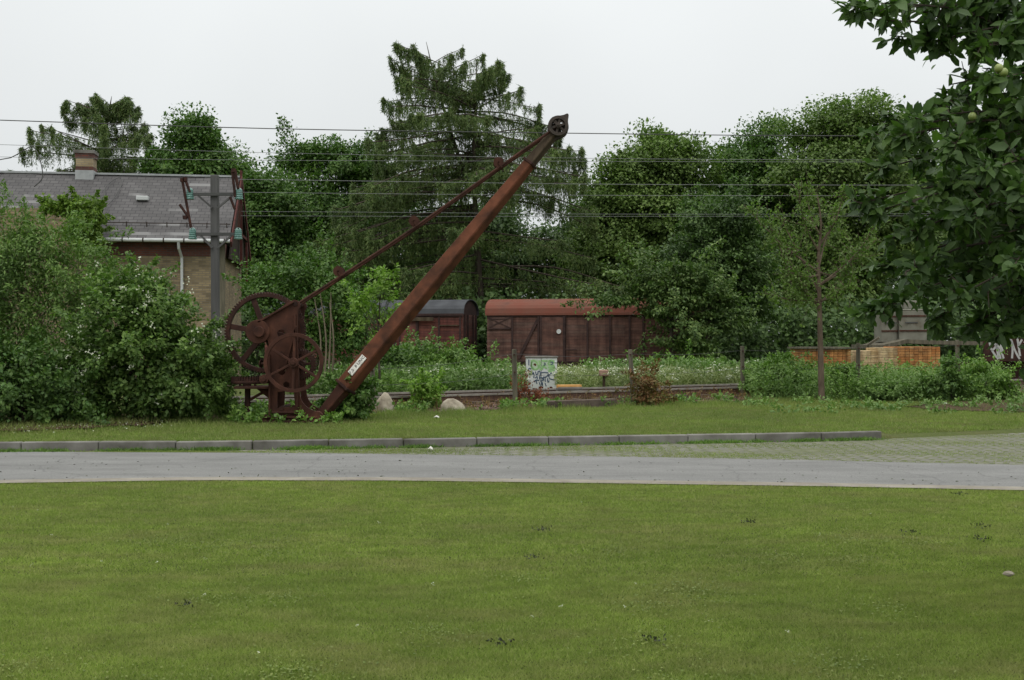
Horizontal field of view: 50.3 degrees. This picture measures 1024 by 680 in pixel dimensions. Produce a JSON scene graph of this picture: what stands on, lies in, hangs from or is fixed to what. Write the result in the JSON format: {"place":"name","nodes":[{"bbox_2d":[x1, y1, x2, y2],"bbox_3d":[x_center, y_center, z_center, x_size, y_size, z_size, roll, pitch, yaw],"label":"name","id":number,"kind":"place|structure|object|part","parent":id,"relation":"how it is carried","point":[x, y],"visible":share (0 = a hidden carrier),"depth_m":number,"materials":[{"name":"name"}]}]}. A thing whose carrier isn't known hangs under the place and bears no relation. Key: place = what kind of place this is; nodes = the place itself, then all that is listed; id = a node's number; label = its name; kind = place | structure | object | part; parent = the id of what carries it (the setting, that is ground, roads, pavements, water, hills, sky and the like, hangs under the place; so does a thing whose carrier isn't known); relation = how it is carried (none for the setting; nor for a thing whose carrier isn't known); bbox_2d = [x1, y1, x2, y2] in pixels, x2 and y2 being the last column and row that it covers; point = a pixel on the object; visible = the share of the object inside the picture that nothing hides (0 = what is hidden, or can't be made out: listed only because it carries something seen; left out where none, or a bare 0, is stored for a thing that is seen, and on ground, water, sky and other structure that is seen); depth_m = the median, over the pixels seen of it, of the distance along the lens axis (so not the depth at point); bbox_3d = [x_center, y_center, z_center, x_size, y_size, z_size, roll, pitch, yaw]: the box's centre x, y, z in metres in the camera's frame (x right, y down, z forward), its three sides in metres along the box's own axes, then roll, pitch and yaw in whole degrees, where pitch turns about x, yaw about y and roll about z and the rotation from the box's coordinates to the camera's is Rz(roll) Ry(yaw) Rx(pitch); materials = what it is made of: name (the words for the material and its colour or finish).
{"place":"outdoors","nodes":[
{"label":"outdoors","id":0,"kind":"place"},
{"bbox_2d":[0,146,42,186],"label":"overhead wire","id":1,"kind":"object","parent":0,"point":[39,159],"visible":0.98,"depth_m":28.59,"materials":[{"name":"metal"}]},
{"bbox_2d":[27,157,714,161],"bbox_3d":[0.905,-4.561,27.451,29.992,0.430,0.119,0,0,-7],"label":"overhead wire","id":2,"kind":"object","parent":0,"point":[357,160],"visible":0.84,"depth_m":26.86,"materials":[{"name":"metal"}]},
{"bbox_2d":[0,144,775,159],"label":"overhead wire","id":3,"kind":"object","parent":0,"point":[409,155],"visible":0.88,"depth_m":26.67,"materials":[{"name":"metal"}]},
{"bbox_2d":[288,360,525,394],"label":"meadow","id":4,"kind":"structure","parent":0,"point":[389,381],"depth_m":28.39,"materials":[{"name":"plant"}]},
{"bbox_2d":[314,292,334,376],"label":"bare stems","id":5,"kind":"object","parent":4,"relation":"on","point":[329,357],"visible":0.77,"depth_m":28.58,"materials":[{"name":"brown plant"}]},
{"bbox_2d":[0,120,931,135],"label":"overhead wire","id":6,"kind":"object","parent":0,"point":[426,131],"visible":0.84,"depth_m":26.72,"materials":[{"name":"metal"}]},
{"bbox_2d":[0,481,1023,679],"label":"lawn","id":7,"kind":"structure","parent":0,"point":[593,561],"depth_m":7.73,"materials":[{"name":"plant"}]},
{"bbox_2d":[1,527,984,679],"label":"clover","id":8,"kind":"object","parent":7,"relation":"on","point":[308,677],"visible":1,"depth_m":6.68,"materials":[{"name":"plant"}]},
{"bbox_2d":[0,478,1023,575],"bbox_3d":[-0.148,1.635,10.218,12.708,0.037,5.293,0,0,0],"label":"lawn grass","id":9,"kind":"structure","parent":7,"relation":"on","point":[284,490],"depth_m":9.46,"materials":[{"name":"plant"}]},
{"bbox_2d":[175,492,991,644],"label":"dark turf tufts","id":10,"kind":"object","parent":7,"relation":"on","point":[501,639],"visible":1,"depth_m":8.12,"materials":[{"name":"plant"}]},
{"bbox_2d":[831,0,1023,381],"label":"apple tree","id":11,"kind":"object","parent":7,"relation":"on","point":[976,200],"visible":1,"depth_m":5.17,"materials":[{"name":"green plant"}]},
{"bbox_2d":[1002,571,1013,576],"bbox_3d":[3.256,1.531,7.137,0.066,0.040,0.066,0,0,-43],"label":"boulder","id":12,"kind":"object","parent":7,"relation":"on","point":[1008,573],"visible":1,"depth_m":7.12,"materials":[{"name":"stone"}]},
{"bbox_2d":[0,452,1023,486],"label":"road","id":13,"kind":"structure","parent":0,"point":[17,466],"depth_m":13.95,"materials":[{"name":"asphalt"}]},
{"bbox_2d":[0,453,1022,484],"bbox_3d":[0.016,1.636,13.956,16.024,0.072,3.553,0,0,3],"label":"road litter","id":14,"kind":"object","parent":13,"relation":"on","point":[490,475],"visible":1,"depth_m":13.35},
{"bbox_2d":[0,477,1023,489],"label":"road edging","id":15,"kind":"object","parent":13,"relation":"on","point":[544,480],"visible":1,"depth_m":12.70,"materials":[{"name":"concrete"}]},
{"bbox_2d":[1,480,1022,490],"bbox_3d":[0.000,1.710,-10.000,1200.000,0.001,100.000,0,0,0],"label":"ground","id":16,"kind":"structure","parent":0,"point":[499,482],"depth_m":13.07,"materials":[{"name":"plant"}]},
{"bbox_2d":[353,333,422,369],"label":"meadow bush","id":17,"kind":"object","parent":16,"relation":"on","point":[392,356],"visible":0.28,"depth_m":32.76,"materials":[{"name":"green plant"}]},
{"bbox_2d":[0,431,880,450],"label":"kerb","id":18,"kind":"structure","parent":16,"relation":"on","point":[275,444],"depth_m":16.78,"materials":[{"name":"concrete"}]},
{"bbox_2d":[450,340,509,369],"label":"meadow bush","id":19,"kind":"object","parent":16,"relation":"on","point":[481,363],"visible":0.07,"depth_m":33.45,"materials":[{"name":"green plant"}]},
{"bbox_2d":[512,349,517,406],"bbox_3d":[0.067,0.968,24.475,0.136,1.526,0.141,0,0,0],"label":"fence post","id":20,"kind":"object","parent":16,"relation":"on","point":[514,375],"visible":0.72,"depth_m":24.44,"materials":[{"name":"brown wood"}]},
{"bbox_2d":[623,338,731,374],"bbox_3d":[5.904,0.829,36.061,4.521,1.798,2.181,0,0,0],"label":"meadow bush","id":21,"kind":"object","parent":16,"relation":"on","point":[672,360],"visible":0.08,"depth_m":35.92,"materials":[{"name":"green plant"}]},
{"bbox_2d":[0,0,1023,340],"label":"sky","id":22,"kind":"structure","parent":0,"point":[702,66],"materials":[{"name":"white"}]},
{"bbox_2d":[0,344,1023,448],"bbox_3d":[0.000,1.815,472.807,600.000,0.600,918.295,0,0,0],"label":"verge","id":23,"kind":"structure","parent":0,"point":[254,392],"depth_m":19.43,"materials":[{"name":"plant"}]},
{"bbox_2d":[34,185,115,313],"bbox_3d":[-14.608,-1.779,36.470,2.542,6.829,1.840,0,0,-24],"label":"young tree","id":24,"kind":"object","parent":23,"relation":"on","point":[93,208],"visible":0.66,"depth_m":36.39,"materials":[{"name":"green plant"}]},
{"bbox_2d":[8,92,155,172],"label":"larch tree","id":25,"kind":"object","parent":23,"relation":"on","point":[121,111],"visible":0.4,"depth_m":61.17,"materials":[{"name":"green plant"}]},
{"bbox_2d":[0,410,198,438],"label":"verge grass","id":26,"kind":"structure","parent":23,"relation":"on","point":[23,428],"depth_m":18.79,"materials":[{"name":"plant"}]},
{"bbox_2d":[0,325,123,425],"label":"dark shrub","id":27,"kind":"object","parent":26,"relation":"on","point":[30,391],"visible":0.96,"depth_m":19.28,"materials":[{"name":"green plant"}]},
{"bbox_2d":[0,179,164,374],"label":"willow shrub","id":28,"kind":"object","parent":26,"relation":"on","point":[14,275],"visible":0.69,"depth_m":21.26,"materials":[{"name":"green plant"}]},
{"bbox_2d":[22,416,175,431],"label":"fallen petals","id":29,"kind":"object","parent":26,"relation":"on","point":[95,427],"visible":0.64,"depth_m":18.90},
{"bbox_2d":[33,237,246,420],"bbox_3d":[-6.928,-0.111,20.386,3.891,3.571,2.949,0,0,0],"label":"flowering shrub","id":30,"kind":"object","parent":26,"relation":"on","point":[154,381],"visible":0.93,"depth_m":19.85,"materials":[{"name":"green plant"}]},
{"bbox_2d":[0,149,250,385],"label":"station house","id":31,"kind":"structure","parent":23,"relation":"on","point":[148,208],"depth_m":38.84,"materials":[{"name":"yellow brick"}]},
{"bbox_2d":[131,101,259,176],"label":"broadleaf tree","id":32,"kind":"object","parent":23,"relation":"on","point":[204,142],"visible":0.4,"depth_m":59.13,"materials":[{"name":"green plant"}]},
{"bbox_2d":[179,168,242,341],"bbox_3d":[-7.136,-1.215,25.921,1.513,5.690,0.332,0,0,0],"label":"line pole","id":33,"kind":"object","parent":23,"relation":"on","point":[215,234],"visible":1,"depth_m":25.91,"materials":[{"name":"metal"}]},
{"bbox_2d":[241,211,526,213],"bbox_3d":[4.501,-3.227,27.494,22.316,0.273,0.064,0,0,-7],"label":"overhead wire","id":34,"kind":"object","parent":33,"relation":"attached to","point":[386,212],"visible":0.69,"depth_m":26.66,"materials":[{"name":"metal"}]},
{"bbox_2d":[238,179,710,184],"bbox_3d":[4.500,-3.979,27.494,22.316,0.244,0.068,0,0,-7],"label":"overhead wire","id":35,"kind":"object","parent":33,"relation":"attached to","point":[475,182],"visible":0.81,"depth_m":26.88,"materials":[{"name":"metal"}]},
{"bbox_2d":[168,318,253,419],"bbox_3d":[-5.793,0.617,20.468,1.665,2.068,1.521,0,0,0],"label":"elder shrub","id":36,"kind":"object","parent":23,"relation":"on","point":[225,399],"visible":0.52,"depth_m":20.37,"materials":[{"name":"green plant"}]},
{"bbox_2d":[225,150,344,375],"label":"broadleaf tree","id":37,"kind":"object","parent":23,"relation":"on","point":[283,230],"visible":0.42,"depth_m":57.90,"materials":[{"name":"green plant"}]},
{"bbox_2d":[221,395,349,423],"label":"weeds","id":38,"kind":"object","parent":23,"relation":"on","point":[253,415],"visible":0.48,"depth_m":20.01,"materials":[{"name":"plant"}]},
{"bbox_2d":[221,215,393,372],"bbox_3d":[-5.353,-0.878,29.503,4.910,5.024,3.388,0,0,0],"label":"tall shrub","id":39,"kind":"object","parent":23,"relation":"on","point":[303,275],"visible":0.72,"depth_m":29.21,"materials":[{"name":"green plant"}]},
{"bbox_2d":[261,113,433,299],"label":"broadleaf tree","id":40,"kind":"object","parent":23,"relation":"on","point":[359,172],"visible":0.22,"depth_m":62.04,"materials":[{"name":"green plant"}]},
{"bbox_2d":[315,374,379,419],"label":"round bush","id":41,"kind":"object","parent":23,"relation":"on","point":[357,405],"visible":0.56,"depth_m":20.76,"materials":[{"name":"green plant"}]},
{"bbox_2d":[259,300,483,367],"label":"goods wagon","id":42,"kind":"object","parent":23,"relation":"on","point":[449,318],"visible":0.18,"depth_m":48.58,"materials":[{"name":"red wood"}]},
{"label":"door","id":43,"kind":"part","parent":42,"relation":"part of","materials":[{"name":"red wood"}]},
{"bbox_2d":[339,262,403,389],"bbox_3d":[-3.404,-0.153,27.551,2.149,3.576,1.791,0,0,0],"label":"sapling","id":44,"kind":"object","parent":23,"relation":"on","point":[382,276],"visible":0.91,"depth_m":27.42,"materials":[{"name":"green plant"}]},
{"bbox_2d":[370,367,375,407],"bbox_3d":[-2.949,1.139,23.090,0.125,1.184,0.141,0,0,0],"label":"fence post","id":45,"kind":"object","parent":23,"relation":"on","point":[372,372],"visible":0.09,"depth_m":23.06,"materials":[{"name":"brown wood"}]},
{"bbox_2d":[375,392,394,410],"bbox_3d":[-2.652,1.558,22.867,0.420,0.932,0.395,0,0,-41],"label":"boulder","id":46,"kind":"object","parent":23,"relation":"on","point":[384,398],"visible":0.38,"depth_m":22.77,"materials":[{"name":"stone"}]},
{"bbox_2d":[224,113,568,423],"bbox_3d":[-2.161,-1.288,20.268,6.438,5.877,1.104,0,0,0],"label":"hand crane","id":47,"kind":"object","parent":23,"relation":"on","point":[281,333],"visible":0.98,"depth_m":20.24,"materials":[{"name":"metal"}]},
{"bbox_2d":[393,326,448,364],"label":"meadow bush","id":48,"kind":"object","parent":23,"relation":"on","point":[429,343],"visible":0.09,"depth_m":36.61,"materials":[{"name":"green plant"}]},
{"bbox_2d":[400,366,447,407],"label":"round bush","id":49,"kind":"object","parent":23,"relation":"on","point":[419,389],"visible":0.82,"depth_m":23.69,"materials":[{"name":"green plant"}]},
{"bbox_2d":[405,334,480,367],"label":"meadow bush","id":50,"kind":"object","parent":23,"relation":"on","point":[448,356],"visible":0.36,"depth_m":35.85,"materials":[{"name":"green plant"}]},
{"bbox_2d":[440,398,465,410],"bbox_3d":[-1.256,1.553,23.317,0.611,0.608,0.373,0,0,0],"label":"boulder","id":51,"kind":"object","parent":23,"relation":"on","point":[449,403],"visible":0.41,"depth_m":23.21,"materials":[{"name":"stone"}]},
{"bbox_2d":[0,394,935,431],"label":"rough grass","id":52,"kind":"structure","parent":23,"relation":"on","point":[518,408],"depth_m":22.88,"materials":[{"name":"plant"}]},
{"bbox_2d":[313,39,628,356],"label":"larch tree","id":53,"kind":"object","parent":23,"relation":"on","point":[361,243],"visible":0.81,"depth_m":55.12,"materials":[{"name":"green plant"}]},
{"bbox_2d":[259,390,734,413],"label":"trackside weeds","id":54,"kind":"object","parent":23,"relation":"on","point":[503,402],"visible":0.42,"depth_m":24.24,"materials":[{"name":"plant"}]},
{"bbox_2d":[393,194,628,302],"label":"broadleaf tree","id":55,"kind":"object","parent":23,"relation":"on","point":[505,225],"visible":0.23,"depth_m":65.69,"materials":[{"name":"green plant"}]},
{"bbox_2d":[510,370,533,403],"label":"dock plant","id":56,"kind":"object","parent":23,"relation":"on","point":[522,391],"visible":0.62,"depth_m":24.96,"materials":[{"name":"brown plant"}]},
{"bbox_2d":[523,385,550,404],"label":"dock plant","id":57,"kind":"object","parent":23,"relation":"on","point":[538,395],"visible":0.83,"depth_m":24.98,"materials":[{"name":"brown plant"}]},
{"bbox_2d":[525,356,557,388],"bbox_3d":[0.878,1.005,32.649,0.980,1.050,0.510,0,0,-1],"label":"relay cabinet","id":58,"kind":"object","parent":23,"relation":"on","point":[540,367],"visible":0.88,"depth_m":32.42,"materials":[{"name":"metal"}]},
{"bbox_2d":[313,384,831,410],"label":"dry weeds","id":59,"kind":"object","parent":23,"relation":"on","point":[498,403],"visible":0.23,"depth_m":25.68,"materials":[{"name":"brown plant"}]},
{"bbox_2d":[547,398,615,408],"bbox_3d":[1.576,1.440,24.490,1.818,0.200,0.200,0,0,-33],"label":"timber baulk","id":60,"kind":"object","parent":23,"relation":"on","point":[582,402],"visible":0.6,"depth_m":24.40,"materials":[{"name":"wood"}]},
{"bbox_2d":[485,298,700,368],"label":"goods wagon","id":61,"kind":"object","parent":23,"relation":"on","point":[538,327],"visible":0.47,"depth_m":47.24,"materials":[{"name":"brown wood"}]},
{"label":"door","id":62,"kind":"part","parent":61,"relation":"part of","materials":[{"name":"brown wood"}]},
{"bbox_2d":[170,387,1023,417],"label":"ballast","id":63,"kind":"structure","parent":23,"relation":"on","point":[494,408],"depth_m":24.39,"materials":[{"name":"gravel"}]},
{"bbox_2d":[556,384,581,390],"bbox_3d":[1.417,1.235,27.015,0.620,0.250,0.250,0,0,-10],"label":"cable trough","id":64,"kind":"object","parent":63,"relation":"on","point":[569,387],"visible":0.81,"depth_m":26.91,"materials":[{"name":"concrete"}]},
{"bbox_2d":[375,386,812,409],"bbox_3d":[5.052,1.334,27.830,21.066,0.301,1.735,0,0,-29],"label":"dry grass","id":65,"kind":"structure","parent":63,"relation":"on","point":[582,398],"depth_m":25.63,"materials":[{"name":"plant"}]},
{"bbox_2d":[232,376,1023,404],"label":"railway track","id":66,"kind":"structure","parent":63,"relation":"on","point":[492,395],"depth_m":26.47,"materials":[{"name":"metal"}]},
{"bbox_2d":[851,336,1023,378],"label":"flat wagon","id":67,"kind":"object","parent":66,"relation":"on","point":[1015,353],"visible":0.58,"depth_m":35.81,"materials":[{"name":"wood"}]},
{"bbox_2d":[874,300,926,341],"bbox_3d":[13.268,-0.636,37.186,1.486,1.408,1.150,0,0,3],"label":"metal tank","id":68,"kind":"object","parent":67,"relation":"on","point":[911,322],"visible":0.58,"depth_m":36.72,"materials":[{"name":"metal"}]},
{"bbox_2d":[372,385,1022,411],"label":"ballast stones","id":69,"kind":"object","parent":63,"relation":"on","point":[483,408],"visible":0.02,"depth_m":24.77,"materials":[{"name":"gravel"}]},
{"bbox_2d":[599,370,608,386],"bbox_3d":[2.616,1.240,31.000,0.280,0.780,0.200,0,0,0],"label":"trackside marker","id":70,"kind":"object","parent":23,"relation":"on","point":[601,372],"visible":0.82,"depth_m":30.91,"materials":[{"name":"paint"}]},
{"bbox_2d":[242,257,1018,374],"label":"undergrowth","id":71,"kind":"object","parent":23,"relation":"on","point":[893,280],"visible":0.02,"depth_m":66.58,"materials":[{"name":"green plant"}]},
{"bbox_2d":[628,349,634,402],"bbox_3d":[2.843,0.978,25.765,0.193,1.511,0.139,0,0,-20],"label":"fence post","id":72,"kind":"object","parent":23,"relation":"on","point":[630,356],"visible":0.54,"depth_m":25.73,"materials":[{"name":"brown wood"}]},
{"bbox_2d":[241,277,1023,383],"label":"undergrowth","id":73,"kind":"object","parent":23,"relation":"on","point":[792,322],"visible":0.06,"depth_m":53.69,"materials":[{"name":"green plant"}]},
{"bbox_2d":[550,117,732,297],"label":"broadleaf tree","id":74,"kind":"object","parent":23,"relation":"on","point":[653,231],"visible":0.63,"depth_m":59.75,"materials":[{"name":"green plant"}]},
{"bbox_2d":[614,356,678,405],"bbox_3d":[3.146,1.032,25.237,1.469,1.312,1.042,0,0,-18],"label":"withered bush","id":75,"kind":"object","parent":23,"relation":"on","point":[647,390],"visible":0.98,"depth_m":25.10,"materials":[{"name":"brown plant"}]},
{"bbox_2d":[560,235,762,364],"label":"layered tree","id":76,"kind":"object","parent":23,"relation":"on","point":[683,291],"visible":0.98,"depth_m":44.12,"materials":[{"name":"green plant"}]},
{"bbox_2d":[627,170,786,359],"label":"layered tree","id":77,"kind":"object","parent":23,"relation":"on","point":[727,260],"visible":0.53,"depth_m":46.82,"materials":[{"name":"green plant"}]},
{"bbox_2d":[740,346,744,395],"bbox_3d":[6.028,0.945,28.461,0.122,1.571,0.141,0,0,0],"label":"fence post","id":78,"kind":"object","parent":23,"relation":"on","point":[742,376],"visible":0.64,"depth_m":28.43,"materials":[{"name":"brown wood"}]},
{"bbox_2d":[677,112,819,357],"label":"broadleaf tree","id":79,"kind":"object","parent":23,"relation":"on","point":[757,147],"visible":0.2,"depth_m":62.61,"materials":[{"name":"green plant"}]},
{"bbox_2d":[738,350,813,396],"bbox_3d":[6.927,0.943,28.445,2.093,1.382,1.485,0,0,0],"label":"bramble clump","id":80,"kind":"object","parent":23,"relation":"on","point":[787,354],"visible":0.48,"depth_m":28.31,"materials":[{"name":"green plant"}]},
{"bbox_2d":[737,170,888,399],"bbox_3d":[7.609,-1.346,27.180,3.626,5.824,2.379,0,0,-14],"label":"young tree","id":81,"kind":"object","parent":23,"relation":"on","point":[840,274],"visible":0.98,"depth_m":27.13,"materials":[{"name":"green plant"}]},
{"bbox_2d":[787,347,854,369],"bbox_3d":[9.838,0.874,34.756,1.685,1.303,1.712,0,0,0],"label":"timber stack","id":82,"kind":"object","parent":23,"relation":"on","point":[840,354],"visible":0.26,"depth_m":34.00,"materials":[{"name":"brown wood"}]},
{"bbox_2d":[824,352,881,396],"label":"bramble clump","id":83,"kind":"object","parent":23,"relation":"on","point":[845,370],"visible":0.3,"depth_m":28.51,"materials":[{"name":"green plant"}]},
{"bbox_2d":[744,87,963,339],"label":"broadleaf tree","id":84,"kind":"object","parent":23,"relation":"on","point":[834,160],"visible":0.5,"depth_m":57.65,"materials":[{"name":"green plant"}]},
{"bbox_2d":[856,343,859,395],"bbox_3d":[8.943,0.905,28.133,0.116,1.652,0.141,0,0,0],"label":"fence post","id":85,"kind":"object","parent":23,"relation":"on","point":[857,356],"visible":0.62,"depth_m":28.09,"materials":[{"name":"brown wood"}]},
{"bbox_2d":[848,350,877,369],"bbox_3d":[11.270,0.930,35.000,0.468,1.190,1.623,0,0,0],"label":"timber stack","id":86,"kind":"object","parent":23,"relation":"on","point":[873,356],"visible":0.33,"depth_m":34.21,"materials":[{"name":"wood"}]},
{"bbox_2d":[738,357,1010,400],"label":"verge weeds","id":87,"kind":"object","parent":23,"relation":"on","point":[814,387],"visible":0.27,"depth_m":27.71,"materials":[{"name":"plant"}]},
{"bbox_2d":[734,388,1023,413],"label":"verge weeds","id":88,"kind":"object","parent":23,"relation":"on","point":[870,403],"visible":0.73,"depth_m":24.49,"materials":[{"name":"plant"}]},
{"bbox_2d":[866,347,898,374],"bbox_3d":[11.762,0.884,34.600,0.528,1.282,1.622,0,0,0],"label":"timber stack","id":89,"kind":"object","parent":23,"relation":"on","point":[886,354],"visible":0.31,"depth_m":33.81,"materials":[{"name":"wood"}]},
{"bbox_2d":[851,365,950,401],"bbox_3d":[9.644,1.153,27.085,2.172,1.050,1.546,0,0,-15],"label":"bramble clump","id":90,"kind":"object","parent":23,"relation":"on","point":[879,390],"visible":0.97,"depth_m":26.89,"materials":[{"name":"green plant"}]},
{"bbox_2d":[883,346,939,371],"bbox_3d":[12.563,0.867,34.300,1.203,1.316,1.624,0,0,0],"label":"timber stack","id":91,"kind":"object","parent":23,"relation":"on","point":[920,353],"visible":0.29,"depth_m":33.50,"materials":[{"name":"wood"}]},
{"bbox_2d":[922,348,983,400],"bbox_3d":[10.830,0.912,26.848,1.541,1.462,1.096,0,0,0],"label":"bramble clump","id":92,"kind":"object","parent":23,"relation":"on","point":[954,381],"visible":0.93,"depth_m":26.80,"materials":[{"name":"green plant"}]},
{"bbox_2d":[955,340,959,392],"bbox_3d":[11.144,0.865,27.195,0.166,1.734,0.141,0,0,0],"label":"fence post","id":93,"kind":"object","parent":23,"relation":"on","point":[957,351],"visible":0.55,"depth_m":27.16,"materials":[{"name":"brown wood"}]},
{"bbox_2d":[373,345,952,384],"bbox_3d":[3.718,0.542,26.351,14.684,0.845,2.652,0,0,-16],"label":"fence wire","id":94,"kind":"object","parent":93,"relation":"attached to","point":[649,354],"visible":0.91,"depth_m":25.61,"materials":[{"name":"metal"}]},
{"bbox_2d":[907,399,1023,411],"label":"bare soil","id":95,"kind":"structure","parent":23,"relation":"on","point":[983,405],"depth_m":24.49,"materials":[{"name":"soil"}]},
{"bbox_2d":[909,90,1021,315],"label":"broadleaf tree","id":96,"kind":"object","parent":23,"relation":"on","point":[941,304],"visible":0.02,"depth_m":62.27,"materials":[{"name":"green plant"}]},
{"bbox_2d":[950,344,1023,400],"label":"bramble clump","id":97,"kind":"object","parent":23,"relation":"on","point":[1007,384],"visible":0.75,"depth_m":27.32,"materials":[{"name":"green plant"}]},
{"bbox_2d":[27,433,1023,464],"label":"cobbled strip","id":98,"kind":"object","parent":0,"point":[979,458],"visible":0.81,"depth_m":16.27,"materials":[{"name":"stone"}]},
{"bbox_2d":[0,435,887,451],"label":"kerb weeds","id":99,"kind":"object","parent":98,"relation":"on","point":[414,446],"visible":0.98,"depth_m":16.76,"materials":[{"name":"plant"}]},
{"bbox_2d":[60,434,1023,463],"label":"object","id":100,"kind":"structure","parent":98,"relation":"on","point":[402,450],"depth_m":16.17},
{"bbox_2d":[396,216,720,216],"bbox_3d":[4.559,-3.192,27.894,22.632,0.326,0.063,0,0,-6],"label":"overhead wire","id":101,"kind":"object","parent":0,"point":[569,216],"visible":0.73,"depth_m":27.58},
{"bbox_2d":[239,192,919,195],"bbox_3d":[4.355,-3.555,26.495,21.528,0.286,0.068,0,0,-7],"label":"overhead wire","id":102,"kind":"object","parent":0,"point":[598,195],"visible":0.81,"depth_m":26.39,"materials":[{"name":"metal"}]},
{"bbox_2d":[461,359,751,388],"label":"meadow","id":103,"kind":"structure","parent":0,"point":[578,377],"depth_m":31.81,"materials":[{"name":"plant"}]},
{"bbox_2d":[580,354,792,385],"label":"meadow","id":104,"kind":"structure","parent":0,"point":[596,362],"depth_m":33.96,"materials":[{"name":"plant"}]},
{"bbox_2d":[779,351,1021,370],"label":"meadow","id":105,"kind":"structure","parent":0,"point":[976,357],"depth_m":34.16,"materials":[{"name":"plant"}]}
]}

